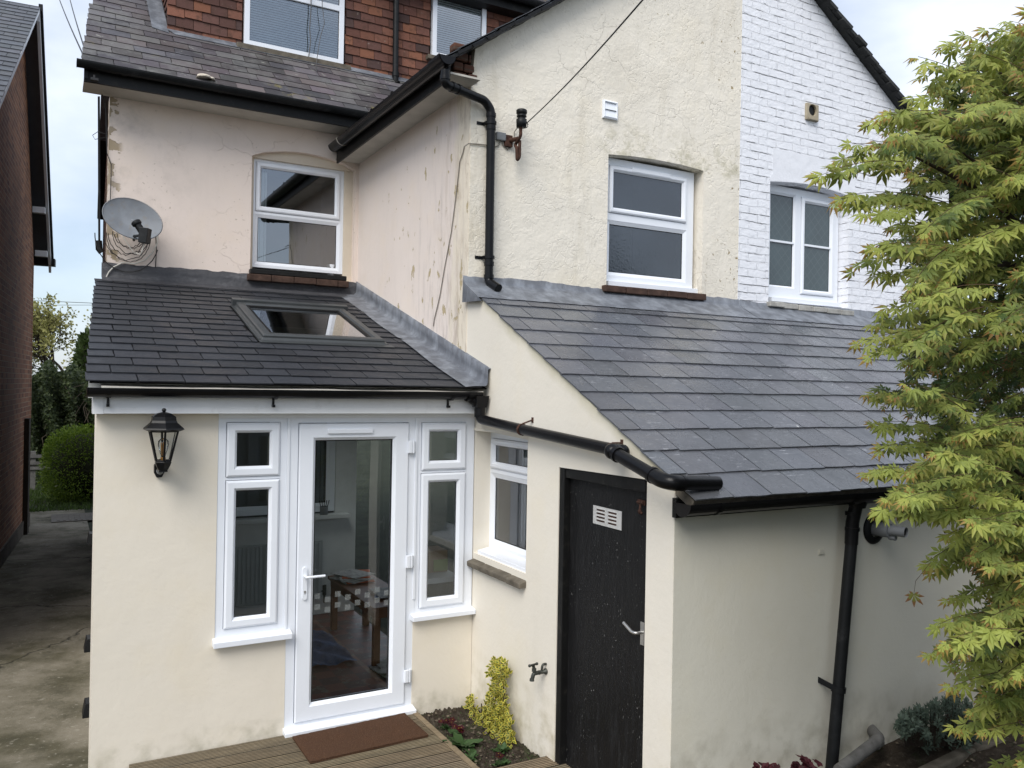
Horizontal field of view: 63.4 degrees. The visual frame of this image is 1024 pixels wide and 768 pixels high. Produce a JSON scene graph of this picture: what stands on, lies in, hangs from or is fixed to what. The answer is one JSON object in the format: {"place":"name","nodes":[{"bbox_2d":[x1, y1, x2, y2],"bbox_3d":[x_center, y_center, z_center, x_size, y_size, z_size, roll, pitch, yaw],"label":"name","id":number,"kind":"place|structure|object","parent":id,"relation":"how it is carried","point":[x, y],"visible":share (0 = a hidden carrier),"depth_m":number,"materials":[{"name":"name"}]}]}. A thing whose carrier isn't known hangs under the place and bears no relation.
{"place":"outdoors","nodes":[
{"label":"outdoors","id":0,"kind":"place"},
{"bbox_2d":[0,509,91,767],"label":"path","id":1,"kind":"structure","parent":0,"point":[45,593],"depth_m":7.68,"materials":[{"name":"concrete"}]},
{"bbox_2d":[22,418,30,534],"bbox_3d":[-7.753,1.468,13.241,0.070,1.840,0.250,1,0,-25],"label":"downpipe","id":2,"kind":"object","parent":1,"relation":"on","point":[26,466],"visible":0.89,"depth_m":13.13,"materials":[{"name":"black plastic"}]},
{"bbox_2d":[51,512,92,522],"bbox_3d":[-7.815,2.381,14.832,0.750,0.021,0.900,1,0,-29],"label":"manhole cover","id":3,"kind":"object","parent":1,"relation":"on","point":[71,517],"visible":0.92,"depth_m":14.74,"materials":[{"name":"metal"}]},
{"bbox_2d":[29,482,92,511],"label":"grass","id":4,"kind":"structure","parent":0,"point":[39,493],"depth_m":16.34,"materials":[{"name":"green plant"}]},
{"bbox_2d":[30,451,55,489],"bbox_3d":[-10.123,1.920,18.563,1.604,0.852,0.130,1,0,-29],"label":"rail fence","id":5,"kind":"object","parent":4,"relation":"on","point":[33,462],"visible":0.16,"depth_m":18.27,"materials":[{"name":"grey wood"}]},
{"bbox_2d":[196,73,214,80],"bbox_3d":[-2.823,-2.831,7.643,0.167,0.035,0.135,1,0,-29],"label":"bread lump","id":6,"kind":"object","parent":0,"point":[204,76],"visible":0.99,"depth_m":7.61,"materials":[{"name":"beige food"}]},
{"bbox_2d":[29,422,455,767],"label":"ground","id":7,"kind":"structure","parent":0,"point":[372,508],"depth_m":16.39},
{"bbox_2d":[0,0,55,567],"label":"brick house","id":8,"kind":"structure","parent":7,"relation":"on","point":[26,237],"depth_m":12.07,"materials":[{"name":"brown brick"}]},
{"bbox_2d":[32,292,79,373],"bbox_3d":[-19.632,-0.814,33.722,3.702,5.921,4.113,1,0,-7],"label":"spring tree","id":9,"kind":"object","parent":7,"relation":"on","point":[47,323],"visible":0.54,"depth_m":33.50,"materials":[{"name":"green plant"}]},
{"bbox_2d":[30,359,94,484],"bbox_3d":[-10.265,0.945,21.072,9.000,3.104,3.199,1,0,-29],"label":"hedge","id":10,"kind":"object","parent":7,"relation":"on","point":[58,402],"visible":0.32,"depth_m":20.04,"materials":[{"name":"green plant"}]},
{"bbox_2d":[37,423,94,503],"bbox_3d":[-8.712,1.688,17.151,1.951,1.801,1.790,1,0,-29],"label":"clipped bush","id":11,"kind":"object","parent":7,"relation":"on","point":[70,459],"visible":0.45,"depth_m":16.49,"materials":[{"name":"green plant"}]},
{"bbox_2d":[61,309,91,368],"bbox_3d":[-15.434,-0.773,32.510,4.026,5.973,4.449,1,0,-29],"label":"spring tree","id":12,"kind":"object","parent":7,"relation":"on","point":[70,361],"depth_m":30.50,"materials":[{"name":"green plant"}]},
{"bbox_2d":[71,327,89,378],"bbox_3d":[-13.295,-0.407,26.020,1.093,2.820,2.384,1,0,-29],"label":"wild bush","id":13,"kind":"object","parent":7,"relation":"on","point":[80,349],"visible":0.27,"depth_m":25.41,"materials":[{"name":"green plant"}]},
{"bbox_2d":[129,711,570,767],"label":"deck","id":14,"kind":"structure","parent":7,"relation":"on","point":[451,755],"depth_m":5.22,"materials":[{"name":"brown wood"}]},
{"bbox_2d":[292,713,427,763],"bbox_3d":[-1.007,2.345,5.517,0.814,0.020,0.457,1,0,-29],"label":"doormat","id":15,"kind":"object","parent":14,"relation":"on","point":[336,742],"visible":1,"depth_m":5.48,"materials":[{"name":"brown fabric"}]},
{"bbox_2d":[76,0,991,767],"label":"cream house","id":16,"kind":"structure","parent":7,"relation":"on","point":[272,336],"depth_m":6.03,"materials":[{"name":"paint"}]},
{"bbox_2d":[59,0,97,81],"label":"overhead wire","id":17,"kind":"object","parent":16,"relation":"attached to","point":[94,79],"visible":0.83,"depth_m":9.95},
{"bbox_2d":[82,697,89,718],"bbox_3d":[-2.677,2.041,5.226,0.059,0.090,0.120,1,0,-29],"label":"vent cowl","id":18,"kind":"object","parent":16,"relation":"attached to","point":[85,709],"visible":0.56,"depth_m":5.18,"materials":[{"name":"black plastic"}]},
{"bbox_2d":[83,634,90,652],"bbox_3d":[-2.898,1.775,5.675,0.059,0.090,0.120,1,0,-29],"label":"vent cowl","id":19,"kind":"object","parent":16,"relation":"attached to","point":[87,643],"visible":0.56,"depth_m":5.62,"materials":[{"name":"black plastic"}]},
{"bbox_2d":[87,531,92,544],"bbox_3d":[-3.451,1.262,6.794,0.059,0.090,0.120,1,0,-29],"label":"vent cowl","id":20,"kind":"object","parent":16,"relation":"attached to","point":[89,537],"visible":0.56,"depth_m":6.74,"materials":[{"name":"black plastic"}]},
{"bbox_2d":[93,95,162,276],"bbox_3d":[-3.396,-1.855,7.353,0.573,1.790,0.677,1,0,-29],"label":"satellite dish","id":21,"kind":"object","parent":16,"relation":"on","point":[139,221],"visible":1,"depth_m":7.45,"materials":[{"name":"grey paint"}]},
{"bbox_2d":[143,408,184,477],"bbox_3d":[-2.127,0.364,5.050,0.222,0.436,0.308,1,0,-29],"label":"wall lantern","id":22,"kind":"object","parent":16,"relation":"attached to","point":[164,422],"depth_m":4.99,"materials":[{"name":"black metal"}]},
{"bbox_2d":[212,418,292,648],"bbox_3d":[-1.704,0.960,5.472,0.502,1.472,0.137,1,0,-29],"label":"window","id":23,"kind":"structure","parent":16,"relation":"in","point":[231,630],"depth_m":5.44,"materials":[{"name":"white plastic"}]},
{"bbox_2d":[234,540,326,606],"bbox_3d":[-2.464,1.901,8.149,1.310,0.640,0.042,1,0,-29],"label":"radiator","id":24,"kind":"object","parent":16,"relation":"attached to","point":[250,573],"visible":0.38,"depth_m":8.10,"materials":[{"name":"metal"}]},
{"bbox_2d":[236,441,335,516],"bbox_3d":[-2.380,0.648,8.309,1.230,1.310,0.070,1,0,-29],"label":"window","id":25,"kind":"structure","parent":16,"relation":"in","point":[330,445],"depth_m":8.55,"materials":[{"name":"white plastic"}]},
{"bbox_2d":[252,158,343,274],"bbox_3d":[-2.202,-1.710,8.551,0.932,1.088,0.088,1,0,-29],"label":"window","id":26,"kind":"structure","parent":16,"relation":"in","point":[336,220],"depth_m":8.53,"materials":[{"name":"white plastic"}]},
{"bbox_2d":[230,298,394,347],"bbox_3d":[-1.721,-0.474,7.037,1.075,0.551,1.223,1,0,-29],"label":"roof window","id":27,"kind":"structure","parent":16,"relation":"in","point":[270,321],"depth_m":6.96,"materials":[{"name":"grey metal"}]},
{"bbox_2d":[308,0,324,71],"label":"slack cable","id":28,"kind":"object","parent":16,"relation":"hanging from","point":[310,32],"visible":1,"depth_m":8.93,"materials":[{"name":"grey metal"}]},
{"bbox_2d":[319,500,329,514],"bbox_3d":[-1.906,1.253,8.420,0.092,0.146,0.083,1,0,7],"label":"pen pot","id":29,"kind":"object","parent":16,"relation":"on","point":[324,510],"visible":1,"depth_m":8.39,"materials":[{"name":"grey plastic"}]},
{"bbox_2d":[312,630,356,666],"bbox_3d":[-1.733,2.330,7.346,0.420,0.038,1.000,1,0,-29],"label":"rug","id":30,"kind":"object","parent":16,"relation":"on","point":[328,650],"visible":0.56,"depth_m":7.24,"materials":[{"name":"blue fabric"}]},
{"bbox_2d":[282,418,417,737],"bbox_3d":[-1.114,1.298,5.797,0.944,2.125,0.159,1,0,-29],"label":"glazed door","id":31,"kind":"structure","parent":16,"relation":"in","point":[302,714],"depth_m":5.73,"materials":[{"name":"white plastic"}]},
{"bbox_2d":[328,575,387,665],"bbox_3d":[-1.290,2.109,7.535,0.410,0.500,1.300,1,0,-29],"label":"table","id":32,"kind":"object","parent":16,"relation":"on","point":[363,599],"visible":0.55,"depth_m":7.35,"materials":[{"name":"orange wood"}]},
{"bbox_2d":[329,568,374,583],"bbox_3d":[-1.504,1.828,7.868,0.420,0.055,0.465,1,0,-29],"label":"newspaper pile","id":33,"kind":"object","parent":32,"relation":"on","point":[350,576],"visible":1,"depth_m":7.80,"materials":[{"name":"grey paper"}]},
{"bbox_2d":[367,587,387,598],"bbox_3d":[-1.095,1.849,7.358,0.358,0.023,0.417,1,0,-29],"label":"newspaper pile","id":34,"kind":"object","parent":32,"relation":"on","point":[380,593],"visible":0.48,"depth_m":7.30,"materials":[{"name":"paper"}]},
{"bbox_2d":[369,658,386,678],"bbox_3d":[-0.948,2.346,6.864,0.397,0.031,0.442,1,0,-29],"label":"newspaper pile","id":35,"kind":"object","parent":16,"relation":"on","point":[380,668],"visible":0.27,"depth_m":6.83,"materials":[{"name":"grey paper"}]},
{"bbox_2d":[392,0,399,83],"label":"downpipe","id":36,"kind":"object","parent":16,"relation":"on","point":[395,74],"visible":0.81,"depth_m":9.37,"materials":[{"name":"black plastic"}]},
{"bbox_2d":[410,417,475,621],"bbox_3d":[-0.510,0.981,6.138,0.501,1.469,0.137,1,0,-29],"label":"window","id":37,"kind":"structure","parent":16,"relation":"in","point":[460,471],"depth_m":6.15,"materials":[{"name":"white plastic"}]},
{"bbox_2d":[440,69,501,291],"bbox_3d":[-0.342,-1.505,6.281,0.575,1.592,0.198,1,0,-37],"label":"downpipe","id":38,"kind":"object","parent":16,"relation":"attached to","point":[490,123],"visible":1,"depth_m":6.42,"materials":[{"name":"black plastic"}]},
{"bbox_2d":[433,128,516,325],"bbox_3d":[-0.387,-1.271,6.603,0.375,1.584,0.802,1,0,-61],"label":"wall cable","id":39,"kind":"object","parent":16,"relation":"attached to","point":[454,210],"depth_m":6.62,"materials":[{"name":"grey plastic"}]},
{"bbox_2d":[495,132,505,141],"bbox_3d":[-0.089,-1.950,6.534,0.081,0.063,0.035,1,0,-29],"label":"junction box","id":40,"kind":"object","parent":16,"relation":"attached to","point":[500,136],"visible":1,"depth_m":6.52,"materials":[{"name":"grey plastic"}]},
{"bbox_2d":[478,432,527,572],"bbox_3d":[0.019,0.813,5.935,0.185,0.935,0.945,1,0,-29],"label":"window","id":41,"kind":"structure","parent":16,"relation":"in","point":[511,555],"depth_m":6.12,"materials":[{"name":"white plastic"}]},
{"bbox_2d":[504,108,526,160],"bbox_3d":[0.030,-1.950,6.523,0.201,0.396,0.085,1,0,43],"label":"cable bracket","id":42,"kind":"object","parent":16,"relation":"attached to","point":[521,119],"visible":1,"depth_m":6.50,"materials":[{"name":"black metal"}]},
{"bbox_2d":[524,0,642,127],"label":"overhead cable","id":43,"kind":"object","parent":42,"relation":"attached to","point":[627,17],"visible":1,"depth_m":4.67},
{"bbox_2d":[528,662,547,681],"bbox_3d":[0.163,1.831,5.288,0.153,0.113,0.044,1,0,-29],"label":"outdoor tap","id":44,"kind":"object","parent":16,"relation":"attached to","point":[539,672],"visible":1,"depth_m":5.28,"materials":[{"name":"grey metal"}]},
{"bbox_2d":[468,396,722,490],"bbox_3d":[0.364,0.308,5.132,0.403,0.462,2.322,1,0,-29],"label":"downpipe","id":45,"kind":"object","parent":16,"relation":"attached to","point":[617,452],"visible":1,"depth_m":4.50,"materials":[{"name":"black plastic"}]},
{"bbox_2d":[555,467,646,767],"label":"black door","id":46,"kind":"structure","parent":16,"relation":"in","point":[603,517],"depth_m":4.89,"materials":[{"name":"paint"}]},
{"bbox_2d":[602,99,617,120],"bbox_3d":[0.835,-2.329,7.050,0.152,0.154,0.030,1,0,-29],"label":"wall vent","id":47,"kind":"object","parent":16,"relation":"attached to","point":[609,114],"depth_m":7.04,"materials":[{"name":"white plastic"}]},
{"bbox_2d":[606,157,697,292],"bbox_3d":[1.250,-1.394,7.421,1.008,1.117,0.115,1,0,-29],"label":"window","id":48,"kind":"structure","parent":16,"relation":"in","point":[650,214],"depth_m":7.41,"materials":[{"name":"white plastic"}]},
{"bbox_2d":[818,502,867,767],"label":"downpipe","id":49,"kind":"object","parent":16,"relation":"attached to","point":[853,513],"visible":0.87,"depth_m":4.76,"materials":[{"name":"black plastic"}]},
{"bbox_2d":[863,515,907,543],"bbox_3d":[2.230,0.873,4.931,0.191,0.191,0.203,1,0,-29],"label":"boiler flue","id":50,"kind":"object","parent":16,"relation":"attached to","point":[881,530],"visible":0.91,"depth_m":4.95,"materials":[{"name":"black plastic"}]},
{"bbox_2d":[802,5,1023,767],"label":"maple tree","id":51,"kind":"object","parent":7,"relation":"on","point":[968,462],"visible":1,"depth_m":2.62,"materials":[{"name":"green plant"}]},
{"bbox_2d":[428,546,447,572],"bbox_3d":[-0.631,1.402,6.634,0.160,0.170,0.208,1,0,-29],"label":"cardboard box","id":52,"kind":"object","parent":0,"point":[437,559],"visible":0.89,"depth_m":6.55,"materials":[{"name":"beige cardboard"}]},
{"bbox_2d":[419,705,539,767],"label":"soil","id":53,"kind":"structure","parent":0,"point":[455,714],"depth_m":5.64,"materials":[{"name":"brown soil"}]},
{"bbox_2d":[438,717,455,730],"bbox_3d":[-0.447,2.362,5.753,0.120,0.076,0.104,1,0,-29],"label":"primula","id":54,"kind":"object","parent":53,"relation":"on","point":[450,721],"visible":0.96,"depth_m":5.75,"materials":[{"name":"red plant"}]},
{"bbox_2d":[448,724,464,733],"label":"primula","id":55,"kind":"object","parent":53,"relation":"on","point":[457,729],"visible":0.83,"depth_m":5.65,"materials":[{"name":"red plant"}]},
{"bbox_2d":[442,732,482,754],"bbox_3d":[-0.321,2.367,5.509,0.258,0.094,0.218,1,0,17],"label":"primula","id":56,"kind":"object","parent":53,"relation":"on","point":[457,740],"visible":0.97,"depth_m":5.49,"materials":[{"name":"green plant"}]},
{"bbox_2d":[465,751,478,760],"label":"primula","id":57,"kind":"object","parent":53,"relation":"on","point":[470,756],"visible":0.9,"depth_m":5.31,"materials":[{"name":"green plant"}]},
{"bbox_2d":[428,708,535,767],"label":"plants","id":58,"kind":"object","parent":53,"relation":"on","point":[478,736],"depth_m":5.66,"materials":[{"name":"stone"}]},
{"bbox_2d":[431,706,532,765],"bbox_3d":[-0.248,2.397,5.667,0.429,0.016,0.992,1,0,-29],"label":"ground cover","id":59,"kind":"object","parent":53,"relation":"on","point":[480,735],"visible":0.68,"depth_m":5.58,"materials":[{"name":"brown plant"}]},
{"bbox_2d":[462,656,515,747],"bbox_3d":[-0.187,2.281,5.864,0.194,0.849,0.953,1,0,-29],"label":"euonymus","id":60,"kind":"object","parent":53,"relation":"on","point":[501,722],"visible":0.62,"depth_m":5.68,"materials":[{"name":"yellow plant"}]},
{"bbox_2d":[491,752,510,765],"bbox_3d":[-0.061,2.370,5.223,0.140,0.069,0.116,1,0,-29],"label":"primula","id":61,"kind":"object","parent":53,"relation":"on","point":[503,762],"visible":0.96,"depth_m":5.22,"materials":[{"name":"green plant"}]},
{"bbox_2d":[492,741,510,753],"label":"primula","id":62,"kind":"object","parent":53,"relation":"on","point":[503,747],"visible":0.92,"depth_m":5.42,"materials":[{"name":"green plant"}]},
{"bbox_2d":[6,0,1023,374],"label":"sky","id":63,"kind":"structure","parent":0,"point":[895,32],"materials":[{"name":"white"}]},
{"bbox_2d":[738,0,1023,661],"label":"white house","id":64,"kind":"structure","parent":0,"point":[799,247],"depth_m":8.24,"materials":[{"name":"brick"}]},
{"bbox_2d":[768,185,841,307],"bbox_3d":[2.971,-1.380,8.412,1.029,1.157,0.120,1,0,-29],"label":"window","id":65,"kind":"structure","parent":64,"relation":"in","point":[803,235],"depth_m":8.36,"materials":[{"name":"white plastic"}]},
{"bbox_2d":[805,103,818,121],"bbox_3d":[2.984,-2.700,8.237,0.168,0.165,0.045,1,0,-29],"label":"wall vent","id":66,"kind":"object","parent":64,"relation":"attached to","point":[812,112],"depth_m":8.24,"materials":[{"name":"plastic"}]},
{"bbox_2d":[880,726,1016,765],"bbox_3d":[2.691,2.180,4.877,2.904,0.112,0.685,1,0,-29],"label":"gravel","id":67,"kind":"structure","parent":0,"point":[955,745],"depth_m":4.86,"materials":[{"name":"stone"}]},
{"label":"bed base","id":68,"kind":"structure","parent":0,"visible":0},
{"bbox_2d":[855,711,1023,767],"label":"flower bed","id":69,"kind":"object","parent":68,"relation":"on","point":[893,754],"visible":0.38,"depth_m":4.91,"materials":[{"name":"soil"}]},
{"bbox_2d":[752,761,779,767],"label":"heuchera","id":70,"kind":"object","parent":69,"relation":"on","point":[766,765],"visible":1,"depth_m":4.32,"materials":[{"name":"red plant"}]},
{"bbox_2d":[790,754,822,767],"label":"heuchera","id":71,"kind":"object","parent":69,"relation":"on","point":[806,762],"visible":1,"depth_m":4.45,"materials":[{"name":"red plant"}]},
{"bbox_2d":[833,724,884,767],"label":"waste pipe","id":72,"kind":"object","parent":69,"relation":"on","point":[874,742],"visible":0.96,"depth_m":4.71,"materials":[{"name":"grey plastic"}]},
{"bbox_2d":[893,693,983,754],"bbox_3d":[2.550,2.032,4.931,1.216,0.583,0.412,1,0,-29],"label":"grey shrub","id":73,"kind":"object","parent":69,"relation":"on","point":[909,724],"visible":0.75,"depth_m":4.76,"materials":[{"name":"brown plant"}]},
{"bbox_2d":[918,746,975,767],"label":"kerb","id":74,"kind":"structure","parent":68,"relation":"on","point":[955,758],"depth_m":4.77,"materials":[{"name":"stone"}]},
{"bbox_2d":[970,737,1008,751],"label":"kerb","id":75,"kind":"structure","parent":68,"relation":"on","point":[985,745],"depth_m":4.97,"materials":[{"name":"stone"}]}
]}

